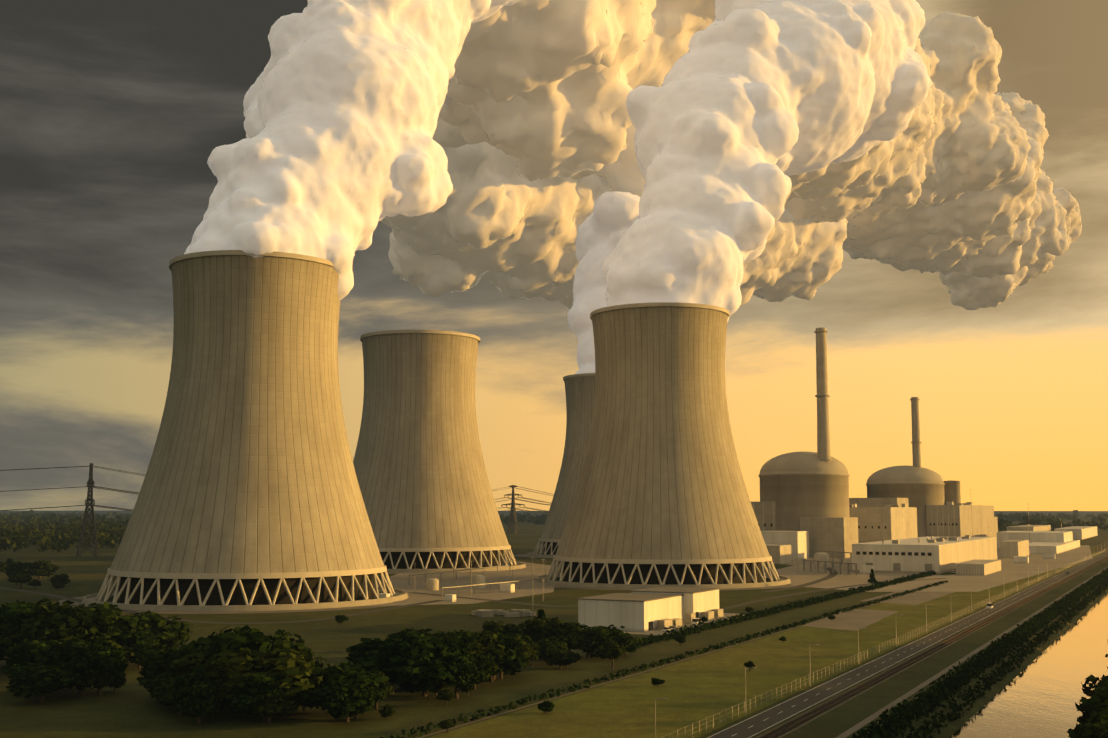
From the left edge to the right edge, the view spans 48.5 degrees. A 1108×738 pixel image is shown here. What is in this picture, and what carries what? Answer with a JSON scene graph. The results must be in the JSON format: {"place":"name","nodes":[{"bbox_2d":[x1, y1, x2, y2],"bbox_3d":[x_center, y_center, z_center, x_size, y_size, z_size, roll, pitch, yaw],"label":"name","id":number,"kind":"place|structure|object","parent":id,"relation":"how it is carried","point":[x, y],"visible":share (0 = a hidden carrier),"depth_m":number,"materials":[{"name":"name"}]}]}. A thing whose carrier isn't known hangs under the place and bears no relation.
{"place":"outdoors","nodes":[
{"label":"outdoors","id":0,"kind":"place"},
{"bbox_2d":[56,596,395,613],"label":"apron road","id":1,"kind":"structure","parent":0,"point":[229,612],"depth_m":481.51,"materials":[{"name":"grey asphalt"}]},
{"bbox_2d":[184,0,521,299],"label":"steam plume","id":2,"kind":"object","parent":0,"point":[335,155],"depth_m":580.79,"materials":[{"name":"white"}]},
{"bbox_2d":[0,567,945,623],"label":"service roads","id":3,"kind":"structure","parent":0,"point":[831,574],"depth_m":533.61,"materials":[{"name":"grey asphalt"}]},
{"bbox_2d":[0,511,1107,737],"bbox_3d":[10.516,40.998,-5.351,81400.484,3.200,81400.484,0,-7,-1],"label":"ground","id":4,"kind":"structure","parent":0,"point":[130,709],"depth_m":319.26,"materials":[{"name":"green plant"}]},
{"bbox_2d":[1,644,37,674],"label":"tree","id":5,"kind":"object","parent":4,"relation":"on","point":[11,662],"visible":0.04,"depth_m":267.00,"materials":[{"name":"green plant"}]},
{"bbox_2d":[8,572,31,587],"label":"tree","id":6,"kind":"object","parent":4,"relation":"on","point":[21,577],"visible":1,"depth_m":623.97,"materials":[{"name":"green plant"}]},
{"bbox_2d":[9,561,32,573],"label":"tree","id":7,"kind":"object","parent":4,"relation":"on","point":[16,568],"visible":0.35,"depth_m":699.41,"materials":[{"name":"green plant"}]},
{"bbox_2d":[0,598,74,660],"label":"tree","id":8,"kind":"object","parent":4,"relation":"on","point":[12,612],"visible":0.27,"depth_m":299.50,"materials":[{"name":"green plant"}]},
{"bbox_2d":[20,560,59,578],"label":"tree","id":9,"kind":"object","parent":4,"relation":"on","point":[41,568],"visible":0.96,"depth_m":699.47,"materials":[{"name":"green plant"}]},
{"bbox_2d":[0,601,83,647],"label":"tree","id":10,"kind":"object","parent":4,"relation":"on","point":[53,606],"visible":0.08,"depth_m":301.48,"materials":[{"name":"green plant"}]},
{"bbox_2d":[6,663,88,701],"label":"tree","id":11,"kind":"object","parent":4,"relation":"on","point":[40,681],"visible":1,"depth_m":252.15,"materials":[{"name":"green plant"}]},
{"bbox_2d":[8,637,90,691],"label":"tree","id":12,"kind":"object","parent":4,"relation":"on","point":[50,652],"visible":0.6,"depth_m":264.62,"materials":[{"name":"green plant"}]},
{"bbox_2d":[4,601,118,646],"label":"tree","id":13,"kind":"object","parent":4,"relation":"on","point":[57,626],"visible":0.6,"depth_m":297.18,"materials":[{"name":"green plant"}]},
{"bbox_2d":[55,657,114,695],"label":"tree","id":14,"kind":"object","parent":4,"relation":"on","point":[95,675],"visible":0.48,"depth_m":261.76,"materials":[{"name":"green plant"}]},
{"bbox_2d":[76,463,98,556],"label":"pylon","id":15,"kind":"object","parent":4,"relation":"on","point":[91,503],"visible":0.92,"depth_m":1036.45,"materials":[{"name":"grey metal"}]},
{"bbox_2d":[0,466,553,513],"bbox_3d":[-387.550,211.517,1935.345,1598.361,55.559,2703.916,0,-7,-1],"label":"power line wires","id":16,"kind":"object","parent":15,"relation":"hanging from","point":[517,508],"visible":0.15,"depth_m":1072.05,"materials":[{"name":"grey metal"}]},
{"bbox_2d":[68,639,128,695],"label":"tree","id":17,"kind":"object","parent":4,"relation":"on","point":[114,662],"visible":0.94,"depth_m":262.74,"materials":[{"name":"green plant"}]},
{"bbox_2d":[86,639,140,658],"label":"tree","id":18,"kind":"object","parent":4,"relation":"on","point":[126,650],"visible":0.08,"depth_m":301.55,"materials":[{"name":"green plant"}]},
{"bbox_2d":[103,673,126,691],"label":"tree","id":19,"kind":"object","parent":4,"relation":"on","point":[119,681],"visible":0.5,"depth_m":269.00,"materials":[{"name":"green plant"}]},
{"bbox_2d":[86,604,147,643],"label":"tree","id":20,"kind":"object","parent":4,"relation":"on","point":[122,623],"visible":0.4,"depth_m":306.91,"materials":[{"name":"green plant"}]},
{"bbox_2d":[110,628,154,660],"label":"tree","id":21,"kind":"object","parent":4,"relation":"on","point":[140,641],"visible":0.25,"depth_m":305.70,"materials":[{"name":"green plant"}]},
{"bbox_2d":[133,645,179,690],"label":"tree","id":22,"kind":"object","parent":4,"relation":"on","point":[160,659],"visible":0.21,"depth_m":254.29,"materials":[{"name":"green plant"}]},
{"bbox_2d":[125,610,193,649],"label":"tree","id":23,"kind":"object","parent":4,"relation":"on","point":[163,631],"visible":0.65,"depth_m":323.07,"materials":[{"name":"green plant"}]},
{"bbox_2d":[148,674,175,708],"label":"tree","id":24,"kind":"object","parent":4,"relation":"on","point":[157,684],"visible":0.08,"depth_m":246.60,"materials":[{"name":"green plant"}]},
{"bbox_2d":[160,682,182,714],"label":"tree","id":25,"kind":"object","parent":4,"relation":"on","point":[169,693],"visible":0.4,"depth_m":238.20,"materials":[{"name":"green plant"}]},
{"bbox_2d":[161,649,218,688],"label":"tree","id":26,"kind":"object","parent":4,"relation":"on","point":[182,666],"visible":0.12,"depth_m":240.84,"materials":[{"name":"green plant"}]},
{"bbox_2d":[166,635,220,677],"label":"tree","id":27,"kind":"object","parent":4,"relation":"on","point":[201,643],"visible":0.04,"depth_m":248.25,"materials":[{"name":"green plant"}]},
{"bbox_2d":[174,670,217,718],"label":"tree","id":28,"kind":"object","parent":4,"relation":"on","point":[191,679],"visible":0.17,"depth_m":235.26,"materials":[{"name":"green plant"}]},
{"bbox_2d":[172,680,225,722],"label":"tree","id":29,"kind":"object","parent":4,"relation":"on","point":[198,700],"visible":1,"depth_m":228.83,"materials":[{"name":"green plant"}]},
{"bbox_2d":[81,250,407,611],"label":"cooling tower","id":30,"kind":"structure","parent":4,"relation":"on","point":[249,498],"depth_m":523.55,"materials":[{"name":"concrete"}]},
{"bbox_2d":[191,625,313,674],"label":"tree","id":31,"kind":"object","parent":4,"relation":"on","point":[266,642],"visible":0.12,"depth_m":245.67,"materials":[{"name":"green plant"}]},
{"bbox_2d":[225,672,302,720],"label":"tree","id":32,"kind":"object","parent":4,"relation":"on","point":[236,698],"visible":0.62,"depth_m":229.51,"materials":[{"name":"green plant"}]},
{"bbox_2d":[207,629,330,668],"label":"tree","id":33,"kind":"object","parent":4,"relation":"on","point":[279,642],"visible":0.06,"depth_m":250.06,"materials":[{"name":"green plant"}]},
{"bbox_2d":[243,684,296,721],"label":"tree","id":34,"kind":"object","parent":4,"relation":"on","point":[283,699],"visible":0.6,"depth_m":229.94,"materials":[{"name":"green plant"}]},
{"bbox_2d":[204,647,336,715],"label":"tree","id":35,"kind":"object","parent":4,"relation":"on","point":[232,670],"visible":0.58,"depth_m":234.04,"materials":[{"name":"green plant"}]},
{"bbox_2d":[299,661,389,710],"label":"tree","id":36,"kind":"object","parent":4,"relation":"on","point":[356,675],"visible":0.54,"depth_m":236.49,"materials":[{"name":"green plant"}]},
{"bbox_2d":[320,681,376,721],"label":"tree","id":37,"kind":"object","parent":4,"relation":"on","point":[342,701],"visible":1,"depth_m":229.45,"materials":[{"name":"green plant"}]},
{"bbox_2d":[374,671,393,709],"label":"tree","id":38,"kind":"object","parent":4,"relation":"on","point":[382,674],"visible":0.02,"depth_m":245.97,"materials":[{"name":"green plant"}]},
{"bbox_2d":[379,704,394,719],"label":"tree","id":39,"kind":"object","parent":4,"relation":"on","point":[387,711],"visible":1,"depth_m":233.56,"materials":[{"name":"green plant"}]},
{"bbox_2d":[345,628,437,689],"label":"tree","id":40,"kind":"object","parent":4,"relation":"on","point":[367,652],"visible":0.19,"depth_m":268.79,"materials":[{"name":"green plant"}]},
{"bbox_2d":[377,635,472,696],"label":"tree","id":41,"kind":"object","parent":4,"relation":"on","point":[426,668],"visible":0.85,"depth_m":257.38,"materials":[{"name":"green plant"}]},
{"bbox_2d":[393,628,477,656],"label":"tree","id":42,"kind":"object","parent":4,"relation":"on","point":[439,637],"visible":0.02,"depth_m":274.18,"materials":[{"name":"green plant"}]},
{"bbox_2d":[353,330,525,572],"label":"cooling tower","id":43,"kind":"structure","parent":4,"relation":"on","point":[424,484],"depth_m":821.78,"materials":[{"name":"concrete"}]},
{"bbox_2d":[436,689,454,705],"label":"tree","id":44,"kind":"object","parent":4,"relation":"on","point":[447,694],"visible":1,"depth_m":250.44,"materials":[{"name":"green plant"}]},
{"bbox_2d":[432,630,477,690],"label":"tree","id":45,"kind":"object","parent":4,"relation":"on","point":[454,641],"visible":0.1,"depth_m":270.21,"materials":[{"name":"green plant"}]},
{"bbox_2d":[443,654,484,698],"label":"tree","id":46,"kind":"object","parent":4,"relation":"on","point":[467,673],"visible":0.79,"depth_m":258.15,"materials":[{"name":"green plant"}]},
{"bbox_2d":[460,682,474,697],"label":"tree","id":47,"kind":"object","parent":4,"relation":"on","point":[470,686],"visible":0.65,"depth_m":260.18,"materials":[{"name":"green plant"}]},
{"bbox_2d":[452,630,508,672],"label":"tree","id":48,"kind":"object","parent":4,"relation":"on","point":[480,644],"visible":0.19,"depth_m":279.81,"materials":[{"name":"green plant"}]},
{"bbox_2d":[473,653,494,689],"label":"tree","id":49,"kind":"object","parent":4,"relation":"on","point":[484,664],"visible":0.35,"depth_m":273.32,"materials":[{"name":"green plant"}]},
{"bbox_2d":[482,620,505,633],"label":"tree","id":50,"kind":"object","parent":4,"relation":"on","point":[493,627],"visible":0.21,"depth_m":348.98,"materials":[{"name":"green plant"}]},
{"bbox_2d":[471,609,535,616],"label":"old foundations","id":51,"kind":"object","parent":4,"relation":"on","point":[492,613],"visible":0.9,"depth_m":458.47,"materials":[{"name":"concrete"}]},
{"bbox_2d":[478,633,529,681],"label":"tree","id":52,"kind":"object","parent":4,"relation":"on","point":[513,661],"visible":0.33,"depth_m":282.85,"materials":[{"name":"green plant"}]},
{"bbox_2d":[496,623,523,636],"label":"tree","id":53,"kind":"object","parent":4,"relation":"on","point":[513,628],"visible":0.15,"depth_m":335.31,"materials":[{"name":"green plant"}]},
{"bbox_2d":[501,485,524,533],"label":"pylon","id":54,"kind":"object","parent":4,"relation":"on","point":[513,515],"visible":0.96,"depth_m":1984.67,"materials":[{"name":"grey metal"}]},
{"bbox_2d":[489,631,538,674],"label":"tree","id":55,"kind":"object","parent":4,"relation":"on","point":[529,647],"visible":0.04,"depth_m":296.93,"materials":[{"name":"green plant"}]},
{"bbox_2d":[530,642,542,666],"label":"tree","id":56,"kind":"object","parent":4,"relation":"on","point":[535,646],"visible":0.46,"depth_m":313.16,"materials":[{"name":"green plant"}]},
{"bbox_2d":[518,616,563,658],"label":"tree","id":57,"kind":"object","parent":4,"relation":"on","point":[533,625],"visible":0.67,"depth_m":326.40,"materials":[{"name":"green plant"}]},
{"bbox_2d":[538,636,568,664],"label":"tree","id":58,"kind":"object","parent":4,"relation":"on","point":[543,643],"visible":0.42,"depth_m":316.36,"materials":[{"name":"green plant"}]},
{"bbox_2d":[0,509,1107,551],"bbox_3d":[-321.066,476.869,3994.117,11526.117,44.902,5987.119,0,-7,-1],"label":"distant forest","id":59,"kind":"object","parent":4,"relation":"on","point":[109,531],"visible":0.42,"depth_m":2096.36,"materials":[{"name":"green plant"}]},
{"bbox_2d":[526,373,594,557],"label":"cooling tower","id":60,"kind":"structure","parent":4,"relation":"on","point":[580,391],"depth_m":1049.77,"materials":[{"name":"concrete"}]},
{"bbox_2d":[543,647,579,668],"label":"tree","id":61,"kind":"object","parent":4,"relation":"on","point":[554,656],"visible":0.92,"depth_m":307.39,"materials":[{"name":"green plant"}]},
{"bbox_2d":[549,622,595,651],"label":"tree","id":62,"kind":"object","parent":4,"relation":"on","point":[573,636],"visible":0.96,"depth_m":324.69,"materials":[{"name":"green plant"}]},
{"bbox_2d":[578,624,636,658],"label":"tree","id":63,"kind":"object","parent":4,"relation":"on","point":[601,635],"visible":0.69,"depth_m":326.89,"materials":[{"name":"green plant"}]},
{"bbox_2d":[598,639,626,668],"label":"tree","id":64,"kind":"object","parent":4,"relation":"on","point":[613,650],"visible":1,"depth_m":308.33,"materials":[{"name":"green plant"}]},
{"bbox_2d":[577,586,722,631],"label":"switchgear building","id":65,"kind":"structure","parent":4,"relation":"on","point":[649,609],"depth_m":412.11,"materials":[{"name":"concrete"}]},
{"bbox_2d":[568,613,744,635],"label":"switchgear pad","id":66,"kind":"object","parent":4,"relation":"on","point":[656,632],"depth_m":408.00,"materials":[{"name":"concrete"}]},
{"bbox_2d":[535,302,790,588],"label":"cooling tower","id":67,"kind":"structure","parent":4,"relation":"on","point":[661,498],"depth_m":657.54,"materials":[{"name":"concrete"}]},
{"bbox_2d":[380,570,947,737],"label":"field hedge","id":68,"kind":"object","parent":4,"relation":"on","point":[650,639],"visible":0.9,"depth_m":400.85,"materials":[{"name":"green plant"}]},
{"bbox_2d":[379,504,1061,618],"bbox_3d":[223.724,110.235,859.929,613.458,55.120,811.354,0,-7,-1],"label":"yard equipment","id":69,"kind":"object","parent":4,"relation":"on","point":[821,560],"visible":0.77,"depth_m":695.41,"materials":[{"name":"grey metal"}]},
{"bbox_2d":[655,542,1105,737],"bbox_3d":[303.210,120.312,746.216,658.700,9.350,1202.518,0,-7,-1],"label":"road lamps and fence","id":70,"kind":"object","parent":4,"relation":"on","point":[1047,575],"visible":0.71,"depth_m":318.33,"materials":[{"name":"grey metal"}]},
{"bbox_2d":[764,517,1097,563],"bbox_3d":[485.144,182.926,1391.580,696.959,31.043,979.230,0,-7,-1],"label":"industrial buildings","id":71,"kind":"structure","parent":4,"relation":"on","point":[780,554],"depth_m":1040.56,"materials":[{"name":"concrete"}]},
{"bbox_2d":[756,556,1107,737],"bbox_3d":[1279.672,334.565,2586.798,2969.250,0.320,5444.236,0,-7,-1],"label":"rail track","id":72,"kind":"structure","parent":4,"relation":"on","point":[805,717],"depth_m":297.06,"materials":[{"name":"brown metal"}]},
{"bbox_2d":[852,567,1107,737],"bbox_3d":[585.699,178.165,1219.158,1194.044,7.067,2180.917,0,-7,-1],"label":"hedge","id":73,"kind":"object","parent":4,"relation":"on","point":[993,652],"visible":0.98,"depth_m":292.69,"materials":[{"name":"green plant"}]},
{"bbox_2d":[1067,688,1107,733],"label":"tree","id":74,"kind":"object","parent":4,"relation":"on","point":[1085,707],"visible":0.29,"depth_m":181.55,"materials":[{"name":"green plant"}]},
{"bbox_2d":[1068,707,1107,737],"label":"tree","id":75,"kind":"object","parent":4,"relation":"on","point":[1095,725],"visible":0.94,"depth_m":170.79,"materials":[{"name":"green plant"}]},
{"bbox_2d":[1081,674,1107,696],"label":"tree","id":76,"kind":"object","parent":4,"relation":"on","point":[1093,680],"visible":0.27,"depth_m":223.18,"materials":[{"name":"green plant"}]},
{"bbox_2d":[1088,679,1107,702],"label":"tree","id":77,"kind":"object","parent":4,"relation":"on","point":[1091,693],"visible":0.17,"depth_m":206.28,"materials":[{"name":"green plant"}]},
{"bbox_2d":[0,0,1107,510],"label":"sky","id":78,"kind":"structure","parent":0,"point":[113,113],"materials":[{"name":"grey"}]},
{"bbox_2d":[567,191,640,373],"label":"steam plume","id":79,"kind":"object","parent":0,"point":[608,221],"depth_m":1089.20,"materials":[{"name":"white"}]},
{"bbox_2d":[381,140,847,310],"bbox_3d":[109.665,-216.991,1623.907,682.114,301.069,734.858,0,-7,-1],"label":"cloud","id":80,"kind":"structure","parent":0,"point":[496,220],"depth_m":1399.24,"materials":[{"name":"white"}]},
{"bbox_2d":[417,603,878,737],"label":"field track","id":81,"kind":"structure","parent":0,"point":[596,685],"depth_m":273.92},
{"bbox_2d":[555,584,792,589],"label":"basin","id":82,"kind":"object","parent":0,"point":[769,587],"depth_m":621.29,"materials":[{"name":"grey concrete"}]},
{"bbox_2d":[369,545,1092,605],"bbox_3d":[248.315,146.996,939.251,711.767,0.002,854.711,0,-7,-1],"label":"yard pavement","id":83,"kind":"structure","parent":0,"point":[1011,570],"depth_m":700.84,"materials":[{"name":"concrete"}]},
{"bbox_2d":[761,531,808,559],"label":"white annex","id":84,"kind":"object","parent":83,"relation":"on","point":[801,550],"visible":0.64,"depth_m":986.07,"materials":[{"name":"concrete"}]},
{"bbox_2d":[759,451,849,530],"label":"reactor building","id":85,"kind":"structure","parent":83,"relation":"on","point":[795,486],"depth_m":1031.68,"materials":[{"name":"concrete"}]},
{"bbox_2d":[814,328,831,462],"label":"vent stack","id":86,"kind":"object","parent":85,"relation":"on","point":[823,440],"visible":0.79,"depth_m":1043.92,"materials":[{"name":"concrete"}]},
{"bbox_2d":[751,498,994,557],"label":"industrial buildings","id":87,"kind":"structure","parent":83,"relation":"on","point":[831,533],"depth_m":1092.39,"materials":[{"name":"beige concrete"}]},
{"bbox_2d":[944,480,960,504],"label":"storage tank","id":88,"kind":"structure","parent":87,"relation":"on","point":[952,490],"depth_m":1253.53,"materials":[{"name":"concrete"}]},
{"bbox_2d":[866,465,944,536],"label":"reactor building","id":89,"kind":"structure","parent":83,"relation":"on","point":[921,488],"depth_m":1212.66,"materials":[{"name":"concrete"}]},
{"bbox_2d":[910,397,921,467],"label":"vent stack","id":90,"kind":"object","parent":89,"relation":"on","point":[916,450],"visible":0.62,"depth_m":1234.18,"materials":[{"name":"concrete"}]},
{"bbox_2d":[852,536,997,573],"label":"white hall","id":91,"kind":"structure","parent":83,"relation":"on","point":[947,556],"depth_m":784.32,"materials":[{"name":"concrete"}]},
{"bbox_2d":[856,534,969,571],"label":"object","id":92,"kind":"object","parent":91,"relation":"on","point":[896,567],"visible":0.9,"depth_m":783.62,"materials":[{"name":"glass"}]},
{"bbox_2d":[955,559,1000,575],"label":"industrial building","id":93,"kind":"structure","parent":83,"relation":"on","point":[978,567],"depth_m":750.30,"materials":[{"name":"concrete"}]},
{"bbox_2d":[996,531,1072,548],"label":"industrial building","id":94,"kind":"structure","parent":83,"relation":"on","point":[1051,536],"depth_m":1236.85,"materials":[{"name":"concrete"}]},
{"bbox_2d":[1029,540,1079,553],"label":"industrial building","id":95,"kind":"structure","parent":83,"relation":"on","point":[1047,547],"depth_m":1120.32,"materials":[{"name":"white concrete"}]},
{"bbox_2d":[432,0,1081,309],"bbox_3d":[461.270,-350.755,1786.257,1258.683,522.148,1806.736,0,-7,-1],"label":"cloud","id":96,"kind":"structure","parent":0,"point":[952,183],"depth_m":1684.74,"materials":[{"name":"white"}]},
{"bbox_2d":[428,552,1101,737],"bbox_3d":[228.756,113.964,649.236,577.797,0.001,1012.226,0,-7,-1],"label":"field","id":97,"kind":"structure","parent":0,"point":[695,690],"depth_m":282.59,"materials":[{"name":"green plant"}]},
{"bbox_2d":[439,719,453,732],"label":"tree","id":98,"kind":"object","parent":97,"relation":"on","point":[446,724],"visible":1,"depth_m":220.09,"materials":[{"name":"green plant"}]},
{"bbox_2d":[537,700,554,712],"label":"bush","id":99,"kind":"object","parent":97,"relation":"on","point":[546,706],"visible":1,"depth_m":240.42,"materials":[{"name":"green plant"}]},
{"bbox_2d":[801,592,953,630],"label":"field pads","id":100,"kind":"object","parent":97,"relation":"on","point":[854,620],"visible":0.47,"depth_m":467.79,"materials":[{"name":"concrete"}]},
{"bbox_2d":[602,0,931,322],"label":"steam plume","id":101,"kind":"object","parent":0,"point":[743,112],"depth_m":741.40,"materials":[{"name":"white"}]},
{"bbox_2d":[753,501,971,542],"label":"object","id":102,"kind":"object","parent":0,"point":[905,505],"visible":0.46,"depth_m":1133.02,"materials":[{"name":"grey metal"}]},
{"bbox_2d":[706,552,1107,737],"bbox_3d":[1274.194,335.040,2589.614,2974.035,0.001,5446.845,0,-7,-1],"label":"service road","id":103,"kind":"structure","parent":0,"point":[801,702],"depth_m":297.98,"materials":[{"name":"grey asphalt"}]},
{"bbox_2d":[708,555,1099,737],"bbox_3d":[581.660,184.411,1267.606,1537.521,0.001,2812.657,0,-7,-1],"label":"service road markings","id":104,"kind":"object","parent":103,"relation":"on","point":[869,662],"visible":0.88,"depth_m":295.23,"materials":[{"name":"white paint"}]},
{"bbox_2d":[836,567,1106,737],"bbox_3d":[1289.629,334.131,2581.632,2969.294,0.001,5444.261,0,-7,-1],"label":"tow path","id":105,"kind":"structure","parent":0,"point":[853,729],"depth_m":289.19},
{"bbox_2d":[950,593,1107,737],"bbox_3d":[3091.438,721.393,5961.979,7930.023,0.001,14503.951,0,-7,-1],"label":"canal water","id":106,"kind":"structure","parent":0,"point":[1041,695],"depth_m":286.07,"materials":[{"name":"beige liquid"}]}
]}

